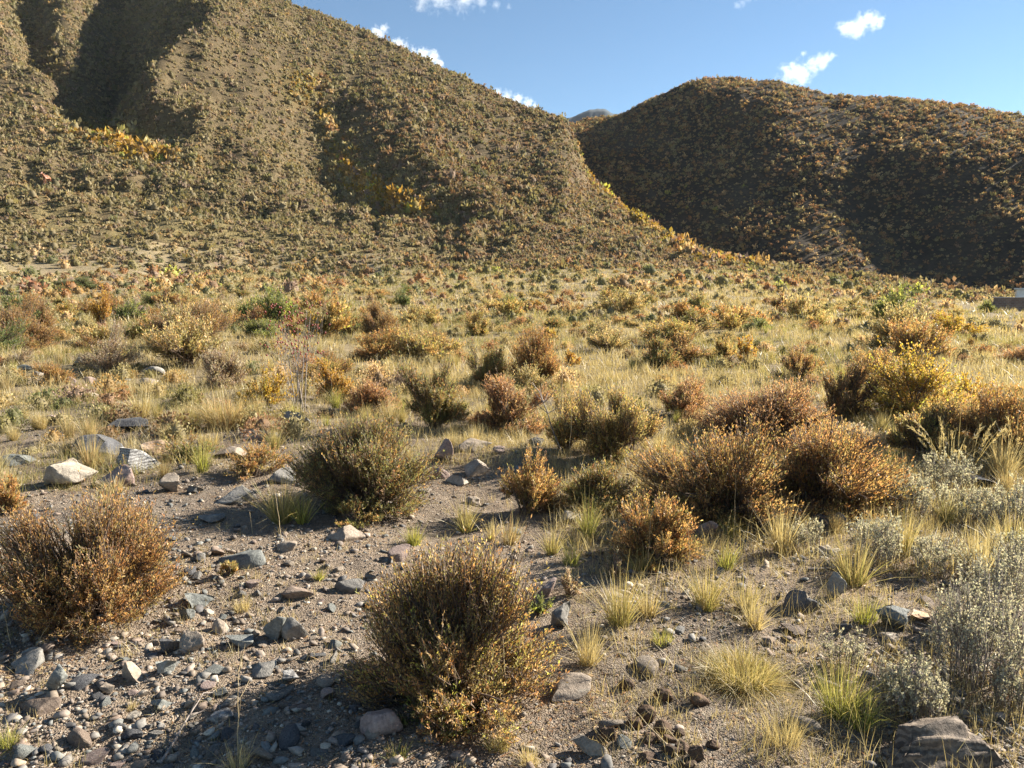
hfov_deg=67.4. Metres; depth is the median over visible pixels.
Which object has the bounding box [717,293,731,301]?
shrub
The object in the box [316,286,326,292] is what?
shrub
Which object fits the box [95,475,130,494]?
grass tussock
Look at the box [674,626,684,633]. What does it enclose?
rock
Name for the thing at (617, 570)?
herb
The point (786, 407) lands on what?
shrub
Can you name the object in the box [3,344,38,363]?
shrub
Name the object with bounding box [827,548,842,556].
rock
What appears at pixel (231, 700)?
rock
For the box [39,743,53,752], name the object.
rock
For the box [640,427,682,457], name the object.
grass tussock
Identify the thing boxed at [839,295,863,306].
shrub
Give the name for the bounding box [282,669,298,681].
rock
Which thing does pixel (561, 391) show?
dry stem
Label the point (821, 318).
shrub
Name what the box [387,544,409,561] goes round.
rock
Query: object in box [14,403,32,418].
grass tussock
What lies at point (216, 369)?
shrub
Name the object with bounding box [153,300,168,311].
shrub
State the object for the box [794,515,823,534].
grass tussock
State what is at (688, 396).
shrub
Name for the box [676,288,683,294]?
shrub
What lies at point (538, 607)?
herb
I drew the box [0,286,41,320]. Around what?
shrub
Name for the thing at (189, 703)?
rock
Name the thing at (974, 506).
sage plant
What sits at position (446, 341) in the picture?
shrub
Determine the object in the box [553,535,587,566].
grass tussock
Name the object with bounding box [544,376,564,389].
grass tussock
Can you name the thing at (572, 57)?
sky
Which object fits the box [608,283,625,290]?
shrub
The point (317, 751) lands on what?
rock
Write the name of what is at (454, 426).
grass tussock
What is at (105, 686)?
rock
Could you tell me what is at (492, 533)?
grass tussock
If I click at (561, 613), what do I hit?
rock
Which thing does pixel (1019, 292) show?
white building
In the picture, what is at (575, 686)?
rock
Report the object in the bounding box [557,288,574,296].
shrub
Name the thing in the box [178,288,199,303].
shrub
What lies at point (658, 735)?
dry stem
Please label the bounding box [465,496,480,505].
rock
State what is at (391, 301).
shrub
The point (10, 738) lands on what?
grass tussock
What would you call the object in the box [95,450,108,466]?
grass tussock
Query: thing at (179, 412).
grass tussock
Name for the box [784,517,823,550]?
sage plant
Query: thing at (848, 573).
grass tussock
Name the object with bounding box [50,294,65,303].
shrub
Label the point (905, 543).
grass tussock
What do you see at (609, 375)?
grass tussock
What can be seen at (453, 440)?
grass tussock
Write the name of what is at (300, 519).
grass tussock
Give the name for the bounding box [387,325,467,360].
shrub
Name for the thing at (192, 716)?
rock
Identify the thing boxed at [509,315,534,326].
shrub
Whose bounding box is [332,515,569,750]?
shrub
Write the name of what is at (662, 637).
grass tussock
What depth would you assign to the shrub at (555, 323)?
24.23 m
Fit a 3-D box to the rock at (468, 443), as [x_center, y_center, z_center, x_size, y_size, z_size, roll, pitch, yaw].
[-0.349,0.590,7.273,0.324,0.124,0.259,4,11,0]
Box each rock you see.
[0,454,36,466]
[9,680,25,690]
[11,647,44,675]
[12,744,35,759]
[15,651,28,659]
[17,364,33,370]
[19,697,61,716]
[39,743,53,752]
[43,458,97,484]
[45,415,55,421]
[46,664,67,690]
[53,746,63,751]
[63,377,75,383]
[67,727,91,748]
[68,673,98,690]
[73,434,123,454]
[79,747,109,765]
[83,377,94,383]
[90,692,102,699]
[99,697,110,706]
[100,464,134,487]
[100,681,113,693]
[106,417,148,428]
[110,641,122,644]
[110,760,125,767]
[111,723,126,731]
[115,447,161,471]
[122,661,146,683]
[122,728,142,738]
[126,711,141,719]
[128,689,139,695]
[138,690,150,696]
[139,378,158,385]
[139,440,166,453]
[141,366,164,374]
[145,724,153,728]
[146,729,163,738]
[150,638,159,644]
[150,699,171,709]
[150,748,166,761]
[155,660,175,674]
[158,473,178,491]
[160,638,180,653]
[172,742,179,751]
[173,627,181,632]
[179,609,194,618]
[179,630,204,652]
[181,551,191,556]
[183,566,195,576]
[183,698,198,708]
[185,593,214,607]
[187,486,203,492]
[187,712,197,720]
[189,724,203,735]
[190,747,198,757]
[192,556,200,561]
[192,571,201,579]
[196,552,205,558]
[198,513,225,522]
[200,680,215,689]
[201,698,211,703]
[202,663,223,673]
[203,608,213,614]
[209,707,233,723]
[211,546,225,554]
[211,686,228,696]
[212,618,228,634]
[214,446,245,456]
[215,485,257,504]
[217,550,265,569]
[218,614,226,619]
[220,727,234,741]
[224,634,253,648]
[225,697,239,707]
[226,744,233,749]
[232,619,239,624]
[233,590,246,598]
[238,429,267,439]
[238,736,247,742]
[245,579,261,588]
[251,660,276,677]
[253,629,259,635]
[253,746,272,760]
[254,590,260,595]
[258,640,267,647]
[263,616,285,639]
[265,684,294,700]
[266,467,295,483]
[267,683,275,688]
[277,541,296,551]
[277,701,288,709]
[278,723,300,750]
[281,585,313,598]
[281,617,308,640]
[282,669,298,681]
[283,561,294,565]
[284,411,310,426]
[286,656,298,662]
[296,671,306,675]
[297,704,308,710]
[299,654,308,660]
[301,721,310,726]
[309,635,316,639]
[309,653,325,658]
[310,748,328,755]
[315,674,334,687]
[320,687,333,697]
[326,525,365,541]
[327,603,335,611]
[328,733,355,746]
[329,639,341,648]
[330,650,336,664]
[334,565,345,572]
[334,578,363,593]
[348,706,357,711]
[353,720,359,727]
[360,708,402,734]
[363,597,379,606]
[365,573,375,578]
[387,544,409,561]
[418,488,431,492]
[433,467,449,478]
[434,438,453,460]
[445,475,468,485]
[457,438,491,452]
[464,459,488,476]
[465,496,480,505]
[493,446,504,453]
[529,437,543,445]
[536,577,556,596]
[551,601,570,626]
[552,672,590,701]
[563,510,586,521]
[572,734,606,755]
[598,533,615,541]
[598,719,623,728]
[617,734,631,748]
[634,655,658,677]
[654,601,669,607]
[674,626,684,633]
[695,521,717,534]
[714,567,723,573]
[761,636,774,644]
[780,623,804,635]
[784,590,822,613]
[784,715,821,735]
[787,644,798,651]
[790,508,806,522]
[811,514,830,528]
[814,544,830,555]
[816,677,839,687]
[826,572,846,596]
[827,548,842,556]
[830,512,849,529]
[836,624,852,631]
[876,604,909,629]
[877,632,898,641]
[885,716,1004,767]
[910,608,930,619]
[919,596,933,607]
[946,690,963,704]
[970,475,997,484]
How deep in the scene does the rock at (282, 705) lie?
2.91 m
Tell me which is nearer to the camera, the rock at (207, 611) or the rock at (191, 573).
the rock at (207, 611)
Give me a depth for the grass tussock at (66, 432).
7.90 m
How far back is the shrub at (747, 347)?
14.98 m
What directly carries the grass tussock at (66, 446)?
on the ground at (570, 658)
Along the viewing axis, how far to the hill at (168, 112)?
182.00 m
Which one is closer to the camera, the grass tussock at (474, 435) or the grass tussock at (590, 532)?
the grass tussock at (590, 532)
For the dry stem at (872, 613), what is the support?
on the ground at (570, 658)
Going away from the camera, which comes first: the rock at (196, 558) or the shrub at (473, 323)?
the rock at (196, 558)
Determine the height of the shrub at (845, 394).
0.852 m
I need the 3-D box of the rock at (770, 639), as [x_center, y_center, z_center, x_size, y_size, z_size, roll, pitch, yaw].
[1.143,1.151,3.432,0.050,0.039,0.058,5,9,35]
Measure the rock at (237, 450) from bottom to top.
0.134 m
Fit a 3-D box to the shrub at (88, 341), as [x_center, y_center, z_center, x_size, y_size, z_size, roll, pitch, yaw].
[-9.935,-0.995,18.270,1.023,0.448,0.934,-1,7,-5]
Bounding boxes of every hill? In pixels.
[0,0,934,288]
[569,78,1023,291]
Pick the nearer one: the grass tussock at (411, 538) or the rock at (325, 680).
the rock at (325, 680)
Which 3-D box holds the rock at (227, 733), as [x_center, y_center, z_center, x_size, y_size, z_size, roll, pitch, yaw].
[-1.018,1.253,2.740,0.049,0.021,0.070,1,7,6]
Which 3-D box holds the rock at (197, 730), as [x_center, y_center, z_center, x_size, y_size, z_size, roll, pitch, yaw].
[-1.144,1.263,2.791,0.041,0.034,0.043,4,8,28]
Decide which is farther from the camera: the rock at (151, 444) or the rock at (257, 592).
the rock at (151, 444)
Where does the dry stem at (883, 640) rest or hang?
on the ground at (570, 658)
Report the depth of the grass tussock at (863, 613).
3.61 m
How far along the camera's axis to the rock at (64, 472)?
5.84 m
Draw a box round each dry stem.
[1,599,10,643]
[226,646,249,760]
[560,346,563,445]
[605,647,695,765]
[630,705,685,764]
[688,527,690,572]
[807,531,824,593]
[865,575,881,645]
[875,595,892,676]
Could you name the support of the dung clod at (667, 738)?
on the ground at (570, 658)
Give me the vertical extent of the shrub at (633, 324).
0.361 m
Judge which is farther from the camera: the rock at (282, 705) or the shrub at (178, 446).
the shrub at (178, 446)
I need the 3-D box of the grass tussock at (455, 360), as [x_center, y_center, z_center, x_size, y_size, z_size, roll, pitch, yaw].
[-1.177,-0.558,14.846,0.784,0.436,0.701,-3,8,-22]
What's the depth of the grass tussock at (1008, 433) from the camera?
6.69 m
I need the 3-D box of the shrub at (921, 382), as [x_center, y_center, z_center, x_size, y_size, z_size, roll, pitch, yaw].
[4.769,-0.043,9.034,1.185,1.049,1.252,4,8,28]
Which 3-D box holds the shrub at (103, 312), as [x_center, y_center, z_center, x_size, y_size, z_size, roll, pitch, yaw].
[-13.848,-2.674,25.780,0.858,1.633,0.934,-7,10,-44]
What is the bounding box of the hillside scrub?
[0,0,1023,455]
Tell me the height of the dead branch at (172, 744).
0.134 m
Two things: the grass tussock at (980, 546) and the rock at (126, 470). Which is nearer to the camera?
the grass tussock at (980, 546)
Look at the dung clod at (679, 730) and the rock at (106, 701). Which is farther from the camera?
the rock at (106, 701)
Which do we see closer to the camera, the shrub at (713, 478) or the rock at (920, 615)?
the rock at (920, 615)
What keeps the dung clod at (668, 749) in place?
on the ground at (570, 658)
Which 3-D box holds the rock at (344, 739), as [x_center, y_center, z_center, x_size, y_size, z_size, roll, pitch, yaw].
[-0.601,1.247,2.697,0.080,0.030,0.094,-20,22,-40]
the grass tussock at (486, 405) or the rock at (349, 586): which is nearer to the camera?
the rock at (349, 586)
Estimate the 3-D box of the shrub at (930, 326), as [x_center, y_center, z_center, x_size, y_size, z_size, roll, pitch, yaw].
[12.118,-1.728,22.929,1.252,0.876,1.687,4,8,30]
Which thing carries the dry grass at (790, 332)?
on the ground at (570, 658)
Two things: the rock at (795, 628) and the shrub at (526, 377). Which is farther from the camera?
the shrub at (526, 377)
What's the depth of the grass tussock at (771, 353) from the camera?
15.34 m
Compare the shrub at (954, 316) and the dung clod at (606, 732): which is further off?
the shrub at (954, 316)
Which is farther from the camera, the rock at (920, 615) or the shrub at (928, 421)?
the shrub at (928, 421)
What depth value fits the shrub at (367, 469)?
5.42 m
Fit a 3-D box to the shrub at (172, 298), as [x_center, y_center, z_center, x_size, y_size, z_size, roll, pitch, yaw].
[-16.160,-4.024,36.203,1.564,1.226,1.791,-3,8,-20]
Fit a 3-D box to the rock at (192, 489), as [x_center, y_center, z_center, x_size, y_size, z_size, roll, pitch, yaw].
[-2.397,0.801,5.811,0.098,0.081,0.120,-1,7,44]
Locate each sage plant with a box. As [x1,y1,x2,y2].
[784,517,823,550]
[815,626,866,672]
[845,507,904,570]
[872,647,949,723]
[879,466,952,519]
[908,531,983,579]
[914,446,982,490]
[920,557,1023,692]
[938,480,1014,527]
[956,532,1023,626]
[967,592,1013,640]
[978,470,1023,530]
[988,654,1023,714]
[989,526,1023,574]
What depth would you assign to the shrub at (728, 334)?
19.74 m
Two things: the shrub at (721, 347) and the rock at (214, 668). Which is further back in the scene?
the shrub at (721, 347)
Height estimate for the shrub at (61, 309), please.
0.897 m
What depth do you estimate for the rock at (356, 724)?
2.77 m
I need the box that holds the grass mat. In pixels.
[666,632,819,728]
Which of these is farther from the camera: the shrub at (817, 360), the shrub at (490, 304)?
the shrub at (490, 304)
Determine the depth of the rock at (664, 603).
3.76 m
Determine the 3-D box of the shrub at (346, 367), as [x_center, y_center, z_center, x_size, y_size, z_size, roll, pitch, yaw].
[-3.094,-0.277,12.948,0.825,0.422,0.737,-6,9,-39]
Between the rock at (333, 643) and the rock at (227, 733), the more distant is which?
the rock at (333, 643)
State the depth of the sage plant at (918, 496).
5.43 m
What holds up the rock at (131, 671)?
on the ground at (570, 658)
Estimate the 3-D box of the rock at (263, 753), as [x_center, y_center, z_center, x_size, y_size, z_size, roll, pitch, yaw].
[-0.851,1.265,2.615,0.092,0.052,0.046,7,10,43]
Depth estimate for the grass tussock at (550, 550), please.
4.61 m
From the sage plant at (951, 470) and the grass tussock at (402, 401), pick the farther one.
the grass tussock at (402, 401)
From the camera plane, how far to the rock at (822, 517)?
5.20 m
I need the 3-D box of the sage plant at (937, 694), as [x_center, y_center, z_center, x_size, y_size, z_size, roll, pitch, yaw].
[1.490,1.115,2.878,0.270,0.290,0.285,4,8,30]
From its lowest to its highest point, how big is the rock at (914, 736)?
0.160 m
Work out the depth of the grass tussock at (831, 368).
13.79 m
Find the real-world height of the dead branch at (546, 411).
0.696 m
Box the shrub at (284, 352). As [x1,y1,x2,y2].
[255,300,337,411]
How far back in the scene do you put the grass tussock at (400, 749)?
2.60 m
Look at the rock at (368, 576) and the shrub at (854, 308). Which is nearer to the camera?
the rock at (368, 576)
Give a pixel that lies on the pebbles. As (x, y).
(64, 759)
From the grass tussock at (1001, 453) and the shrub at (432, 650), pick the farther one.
the grass tussock at (1001, 453)
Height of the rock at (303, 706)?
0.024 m
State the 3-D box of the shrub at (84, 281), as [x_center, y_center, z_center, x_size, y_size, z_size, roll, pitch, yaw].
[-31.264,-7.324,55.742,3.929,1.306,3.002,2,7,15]
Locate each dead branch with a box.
[158,689,213,764]
[532,382,562,453]
[808,566,856,570]
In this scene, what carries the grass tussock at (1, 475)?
on the ground at (570, 658)
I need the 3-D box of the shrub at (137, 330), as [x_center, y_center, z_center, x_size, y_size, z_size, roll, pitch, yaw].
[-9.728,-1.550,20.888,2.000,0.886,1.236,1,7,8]
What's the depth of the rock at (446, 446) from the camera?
6.87 m
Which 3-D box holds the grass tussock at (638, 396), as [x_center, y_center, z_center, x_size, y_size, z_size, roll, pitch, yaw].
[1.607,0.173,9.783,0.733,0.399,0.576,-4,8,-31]
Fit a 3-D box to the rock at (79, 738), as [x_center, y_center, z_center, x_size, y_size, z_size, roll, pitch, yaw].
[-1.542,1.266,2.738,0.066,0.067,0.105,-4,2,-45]
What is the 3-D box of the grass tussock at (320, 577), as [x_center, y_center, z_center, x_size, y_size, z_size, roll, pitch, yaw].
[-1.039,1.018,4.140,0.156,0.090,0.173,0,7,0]
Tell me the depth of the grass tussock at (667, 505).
4.86 m
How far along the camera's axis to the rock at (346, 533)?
4.82 m
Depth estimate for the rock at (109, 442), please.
6.99 m
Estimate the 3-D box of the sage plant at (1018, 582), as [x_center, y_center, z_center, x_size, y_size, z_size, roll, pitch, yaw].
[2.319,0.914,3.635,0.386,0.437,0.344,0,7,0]
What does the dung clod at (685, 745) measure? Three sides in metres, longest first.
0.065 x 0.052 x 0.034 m
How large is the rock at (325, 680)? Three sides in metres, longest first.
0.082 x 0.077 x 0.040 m
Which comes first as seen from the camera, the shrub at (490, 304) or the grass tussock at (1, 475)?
the grass tussock at (1, 475)
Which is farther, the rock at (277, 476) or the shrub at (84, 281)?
the shrub at (84, 281)
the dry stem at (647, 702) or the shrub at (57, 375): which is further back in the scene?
the shrub at (57, 375)
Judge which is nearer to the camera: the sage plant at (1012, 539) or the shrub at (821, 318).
the sage plant at (1012, 539)
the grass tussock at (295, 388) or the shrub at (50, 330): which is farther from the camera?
the shrub at (50, 330)
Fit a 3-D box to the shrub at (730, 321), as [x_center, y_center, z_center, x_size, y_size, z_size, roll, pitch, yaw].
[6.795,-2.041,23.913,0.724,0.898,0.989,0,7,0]
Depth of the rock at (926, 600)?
3.80 m
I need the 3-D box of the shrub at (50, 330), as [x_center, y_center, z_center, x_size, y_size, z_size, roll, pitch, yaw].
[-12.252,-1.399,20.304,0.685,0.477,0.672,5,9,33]
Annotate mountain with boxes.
[569,109,613,122]
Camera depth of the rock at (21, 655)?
3.30 m
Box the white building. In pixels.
[1014,288,1023,296]
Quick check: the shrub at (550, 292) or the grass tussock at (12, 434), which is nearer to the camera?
the grass tussock at (12, 434)
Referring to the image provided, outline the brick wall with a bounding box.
[985,297,1023,310]
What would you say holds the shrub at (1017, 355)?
on the ground at (570, 658)
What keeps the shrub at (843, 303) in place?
on the ground at (570, 658)
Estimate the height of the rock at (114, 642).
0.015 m
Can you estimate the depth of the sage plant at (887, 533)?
4.31 m
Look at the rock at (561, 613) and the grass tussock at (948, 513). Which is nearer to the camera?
the rock at (561, 613)
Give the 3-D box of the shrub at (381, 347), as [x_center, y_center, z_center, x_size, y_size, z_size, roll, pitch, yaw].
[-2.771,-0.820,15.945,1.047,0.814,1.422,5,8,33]
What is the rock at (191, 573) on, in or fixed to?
on the ground at (570, 658)
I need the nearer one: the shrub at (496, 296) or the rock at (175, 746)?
the rock at (175, 746)
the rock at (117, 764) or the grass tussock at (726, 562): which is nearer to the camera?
the rock at (117, 764)
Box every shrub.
[0,285,62,350]
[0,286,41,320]
[0,315,32,351]
[0,457,197,650]
[0,472,30,513]
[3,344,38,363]
[11,290,41,301]
[29,360,77,384]
[31,296,57,327]
[40,322,61,339]
[49,275,101,289]
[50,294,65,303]
[51,299,80,314]
[68,333,104,349]
[71,297,94,315]
[72,315,147,373]
[72,316,126,341]
[87,280,113,323]
[99,294,124,310]
[110,298,149,320]
[117,289,127,297]
[118,311,158,340]
[121,292,152,310]
[135,293,233,342]
[140,282,230,366]
[140,290,181,304]
[145,306,159,314]
[151,286,186,307]
[151,432,223,462]
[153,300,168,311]
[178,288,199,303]
[195,341,252,389]
[209,303,244,333]
[211,290,234,302]
[212,290,229,297]
[217,286,227,293]
[221,301,251,311]
[222,432,297,480]
[232,289,251,297]
[232,360,292,406]
[233,293,268,320]
[239,303,289,323]
[240,315,279,339]
[254,282,300,324]
[255,300,337,411]
[275,405,445,524]
[281,321,300,335]
[287,347,353,374]
[294,315,304,325]
[298,282,340,310]
[298,284,353,337]
[299,294,312,301]
[300,356,356,377]
[314,356,353,400]
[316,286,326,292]
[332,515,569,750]
[336,374,402,414]
[339,311,363,333]
[341,308,355,318]
[347,326,404,360]
[352,284,369,294]
[357,307,369,315]
[359,292,400,339]
[368,289,392,295]
[375,292,389,299]
[387,299,397,304]
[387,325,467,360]
[388,345,472,428]
[393,285,412,308]
[394,302,429,323]
[399,283,412,293]
[421,305,443,325]
[423,328,459,352]
[444,315,466,322]
[461,335,508,385]
[463,307,490,334]
[467,368,556,435]
[477,297,501,308]
[487,291,500,299]
[487,292,504,298]
[492,297,527,316]
[496,443,570,515]
[503,293,518,302]
[505,315,566,379]
[508,360,554,394]
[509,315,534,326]
[516,290,525,297]
[528,291,546,297]
[532,300,543,305]
[542,317,562,329]
[543,328,557,339]
[543,379,581,450]
[547,289,555,294]
[550,314,569,326]
[554,454,637,516]
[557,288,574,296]
[559,375,665,465]
[561,298,583,314]
[564,349,580,366]
[571,317,599,331]
[584,313,635,351]
[590,285,650,314]
[596,282,618,303]
[607,485,706,572]
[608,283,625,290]
[610,412,817,533]
[613,317,631,324]
[626,318,641,327]
[629,285,651,293]
[633,329,683,367]
[634,314,723,341]
[638,317,684,330]
[641,293,658,303]
[642,330,714,362]
[656,372,710,417]
[657,292,669,298]
[658,304,674,311]
[662,306,709,324]
[668,297,710,318]
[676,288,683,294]
[677,366,837,452]
[687,292,712,308]
[704,331,737,359]
[707,301,774,327]
[712,330,737,341]
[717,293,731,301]
[719,307,742,331]
[735,334,757,362]
[739,316,772,331]
[753,413,927,524]
[766,292,792,308]
[772,343,818,381]
[778,290,832,320]
[802,354,832,369]
[807,312,830,325]
[821,352,883,420]
[832,300,849,307]
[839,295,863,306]
[839,420,892,453]
[841,301,869,318]
[841,306,868,318]
[844,345,901,384]
[850,294,938,348]
[859,335,974,418]
[863,294,875,301]
[866,310,885,321]
[867,369,976,406]
[870,280,916,325]
[880,396,978,456]
[881,314,959,359]
[905,297,934,318]
[911,313,935,336]
[912,302,936,311]
[914,293,942,304]
[921,307,949,320]
[930,309,997,334]
[937,369,1023,463]
[945,307,966,314]
[946,371,1003,407]
[947,311,965,320]
[977,299,997,311]
[993,346,1023,361]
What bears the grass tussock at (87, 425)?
on the ground at (570, 658)
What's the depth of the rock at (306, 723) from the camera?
2.77 m
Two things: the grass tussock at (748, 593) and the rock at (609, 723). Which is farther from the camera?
the grass tussock at (748, 593)
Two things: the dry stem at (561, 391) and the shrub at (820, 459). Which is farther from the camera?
the dry stem at (561, 391)
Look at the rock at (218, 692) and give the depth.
3.02 m
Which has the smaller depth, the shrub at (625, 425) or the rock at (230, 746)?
the rock at (230, 746)
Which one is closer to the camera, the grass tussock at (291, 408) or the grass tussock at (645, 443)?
the grass tussock at (645, 443)
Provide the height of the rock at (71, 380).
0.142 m
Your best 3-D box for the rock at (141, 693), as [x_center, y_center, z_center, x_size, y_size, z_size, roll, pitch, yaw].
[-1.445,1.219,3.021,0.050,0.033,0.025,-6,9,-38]
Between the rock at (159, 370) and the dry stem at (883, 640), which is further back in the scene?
the rock at (159, 370)
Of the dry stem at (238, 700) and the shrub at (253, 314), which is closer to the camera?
the dry stem at (238, 700)
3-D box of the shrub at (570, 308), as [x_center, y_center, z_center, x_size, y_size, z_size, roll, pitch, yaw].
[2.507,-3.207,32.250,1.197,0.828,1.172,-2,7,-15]
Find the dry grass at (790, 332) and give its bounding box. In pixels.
[0,240,1023,767]
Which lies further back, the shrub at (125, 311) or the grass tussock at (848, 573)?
the shrub at (125, 311)
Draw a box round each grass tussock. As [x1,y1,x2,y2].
[0,366,19,391]
[0,445,27,472]
[0,454,33,493]
[0,718,27,751]
[2,420,36,440]
[4,359,19,369]
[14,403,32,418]
[24,405,46,429]
[31,411,62,429]
[48,348,68,363]
[49,403,97,438]
[51,434,76,454]
[65,404,108,436]
[68,416,113,467]
[74,413,105,434]
[88,484,126,506]
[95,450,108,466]
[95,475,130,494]
[115,385,188,416]
[119,696,138,711]
[134,374,157,394]
[141,392,169,419]
[151,452,181,477]
[154,422,175,439]
[161,396,213,428]
[173,424,223,472]
[181,407,205,429]
[185,382,272,430]
[193,733,258,767]
[196,430,224,445]
[231,595,251,613]
[237,468,331,525]
[241,336,256,352]
[244,388,274,414]
[249,419,291,448]
[264,359,275,371]
[271,396,316,418]
[281,477,332,524]
[283,370,310,397]
[309,568,329,580]
[315,343,323,352]
[320,397,369,433]
[320,411,332,425]
[324,386,350,408]
[354,397,382,419]
[375,735,413,759]
[376,392,406,424]
[386,379,410,413]
[390,521,433,546]
[394,401,408,423]
[400,443,417,461]
[431,425,460,445]
[437,484,493,532]
[438,348,464,365]
[440,420,467,434]
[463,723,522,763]
[464,422,483,439]
[471,514,510,541]
[478,505,527,545]
[480,395,491,412]
[497,740,547,767]
[523,524,569,555]
[531,403,554,423]
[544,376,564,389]
[551,555,660,634]
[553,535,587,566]
[556,609,628,666]
[559,485,606,540]
[579,379,594,395]
[602,365,613,382]
[615,538,664,571]
[626,346,647,368]
[629,582,676,617]
[630,386,651,405]
[639,626,676,646]
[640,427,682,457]
[640,437,650,448]
[642,494,698,523]
[667,555,753,614]
[670,411,681,423]
[709,539,743,569]
[715,513,751,537]
[716,574,776,611]
[716,584,799,630]
[732,349,761,365]
[741,496,822,554]
[748,683,825,754]
[765,347,775,360]
[771,623,908,747]
[784,371,796,382]
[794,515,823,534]
[806,365,824,385]
[811,527,900,587]
[812,666,920,732]
[825,360,836,371]
[825,501,847,533]
[829,588,899,624]
[835,356,847,377]
[847,494,950,556]
[850,412,873,428]
[870,399,896,433]
[877,444,900,464]
[906,416,1020,473]
[920,484,981,525]
[931,498,970,512]
[939,514,1021,583]
[949,533,1006,564]
[963,371,998,384]
[964,434,1023,475]
[964,495,1023,563]
[965,434,1023,479]
[966,516,1013,545]
[969,415,1023,473]
[979,460,1022,491]
[992,359,1006,373]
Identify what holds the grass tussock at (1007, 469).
on the ground at (570, 658)
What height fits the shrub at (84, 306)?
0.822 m
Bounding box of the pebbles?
[0,369,1023,767]
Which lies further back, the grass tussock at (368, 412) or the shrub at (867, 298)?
the shrub at (867, 298)
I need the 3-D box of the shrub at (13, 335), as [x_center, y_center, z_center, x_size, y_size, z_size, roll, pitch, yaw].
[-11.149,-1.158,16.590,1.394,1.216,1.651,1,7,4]
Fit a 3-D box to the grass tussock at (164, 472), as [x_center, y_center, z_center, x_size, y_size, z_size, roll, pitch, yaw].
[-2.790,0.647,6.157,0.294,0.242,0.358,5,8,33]
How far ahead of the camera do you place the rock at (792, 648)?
3.37 m
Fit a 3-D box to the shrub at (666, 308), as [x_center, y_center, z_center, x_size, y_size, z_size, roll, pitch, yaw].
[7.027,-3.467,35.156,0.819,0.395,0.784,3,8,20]
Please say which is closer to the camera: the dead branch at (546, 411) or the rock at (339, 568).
the rock at (339, 568)
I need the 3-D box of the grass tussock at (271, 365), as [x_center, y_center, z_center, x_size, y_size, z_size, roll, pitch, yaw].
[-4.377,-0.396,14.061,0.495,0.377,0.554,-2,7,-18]
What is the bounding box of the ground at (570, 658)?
[0,240,1023,767]
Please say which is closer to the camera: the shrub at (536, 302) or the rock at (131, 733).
the rock at (131, 733)
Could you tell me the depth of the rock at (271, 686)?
3.07 m
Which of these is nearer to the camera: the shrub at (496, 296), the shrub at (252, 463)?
the shrub at (252, 463)
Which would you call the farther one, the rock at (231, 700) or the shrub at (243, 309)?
the shrub at (243, 309)
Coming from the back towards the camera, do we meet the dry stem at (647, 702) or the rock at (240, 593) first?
the rock at (240, 593)
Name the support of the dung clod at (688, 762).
on the ground at (570, 658)
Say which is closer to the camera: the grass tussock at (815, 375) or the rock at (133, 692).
the rock at (133, 692)
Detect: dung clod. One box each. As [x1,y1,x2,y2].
[600,727,615,740]
[619,678,633,689]
[626,716,642,729]
[636,705,655,722]
[638,751,656,762]
[644,731,660,744]
[653,719,671,734]
[654,688,672,702]
[660,743,679,757]
[663,734,676,743]
[674,727,685,736]
[675,739,689,753]
[678,758,696,767]
[687,745,703,761]
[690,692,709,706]
[705,739,719,749]
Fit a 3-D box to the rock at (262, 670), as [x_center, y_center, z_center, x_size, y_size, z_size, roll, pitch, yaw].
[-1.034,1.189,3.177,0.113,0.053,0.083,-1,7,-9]
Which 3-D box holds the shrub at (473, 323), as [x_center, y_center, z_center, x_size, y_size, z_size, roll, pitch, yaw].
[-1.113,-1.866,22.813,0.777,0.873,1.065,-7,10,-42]
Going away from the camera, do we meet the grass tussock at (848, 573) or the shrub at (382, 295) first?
the grass tussock at (848, 573)
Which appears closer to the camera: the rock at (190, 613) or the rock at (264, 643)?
the rock at (264, 643)
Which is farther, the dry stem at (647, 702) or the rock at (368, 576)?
the rock at (368, 576)
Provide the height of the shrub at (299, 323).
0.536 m
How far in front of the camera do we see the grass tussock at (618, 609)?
3.57 m
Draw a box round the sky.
[291,0,1023,117]
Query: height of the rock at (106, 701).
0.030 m
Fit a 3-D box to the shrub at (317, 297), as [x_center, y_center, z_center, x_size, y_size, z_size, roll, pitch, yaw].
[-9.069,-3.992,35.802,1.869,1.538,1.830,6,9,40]
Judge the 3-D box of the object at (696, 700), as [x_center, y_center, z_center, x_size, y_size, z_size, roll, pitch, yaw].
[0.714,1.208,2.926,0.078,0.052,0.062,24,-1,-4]
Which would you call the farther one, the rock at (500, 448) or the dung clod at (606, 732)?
the rock at (500, 448)
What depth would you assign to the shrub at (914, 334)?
16.07 m
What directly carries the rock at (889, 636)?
on the ground at (570, 658)
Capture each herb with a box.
[217,560,238,575]
[330,492,384,528]
[397,690,489,737]
[524,589,554,615]
[558,568,582,596]
[604,547,627,579]
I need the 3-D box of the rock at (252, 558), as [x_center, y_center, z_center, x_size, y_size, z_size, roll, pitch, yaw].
[-1.532,0.998,4.346,0.216,0.098,0.219,-6,9,-41]
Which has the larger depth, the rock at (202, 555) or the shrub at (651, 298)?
the shrub at (651, 298)
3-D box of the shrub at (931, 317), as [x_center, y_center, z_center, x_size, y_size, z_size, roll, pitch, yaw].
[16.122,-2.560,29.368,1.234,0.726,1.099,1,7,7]
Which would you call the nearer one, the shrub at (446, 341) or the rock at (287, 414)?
the rock at (287, 414)
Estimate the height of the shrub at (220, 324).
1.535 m
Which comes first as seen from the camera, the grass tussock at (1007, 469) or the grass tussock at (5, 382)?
the grass tussock at (1007, 469)
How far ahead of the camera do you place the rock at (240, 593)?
3.94 m
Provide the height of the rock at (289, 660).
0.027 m

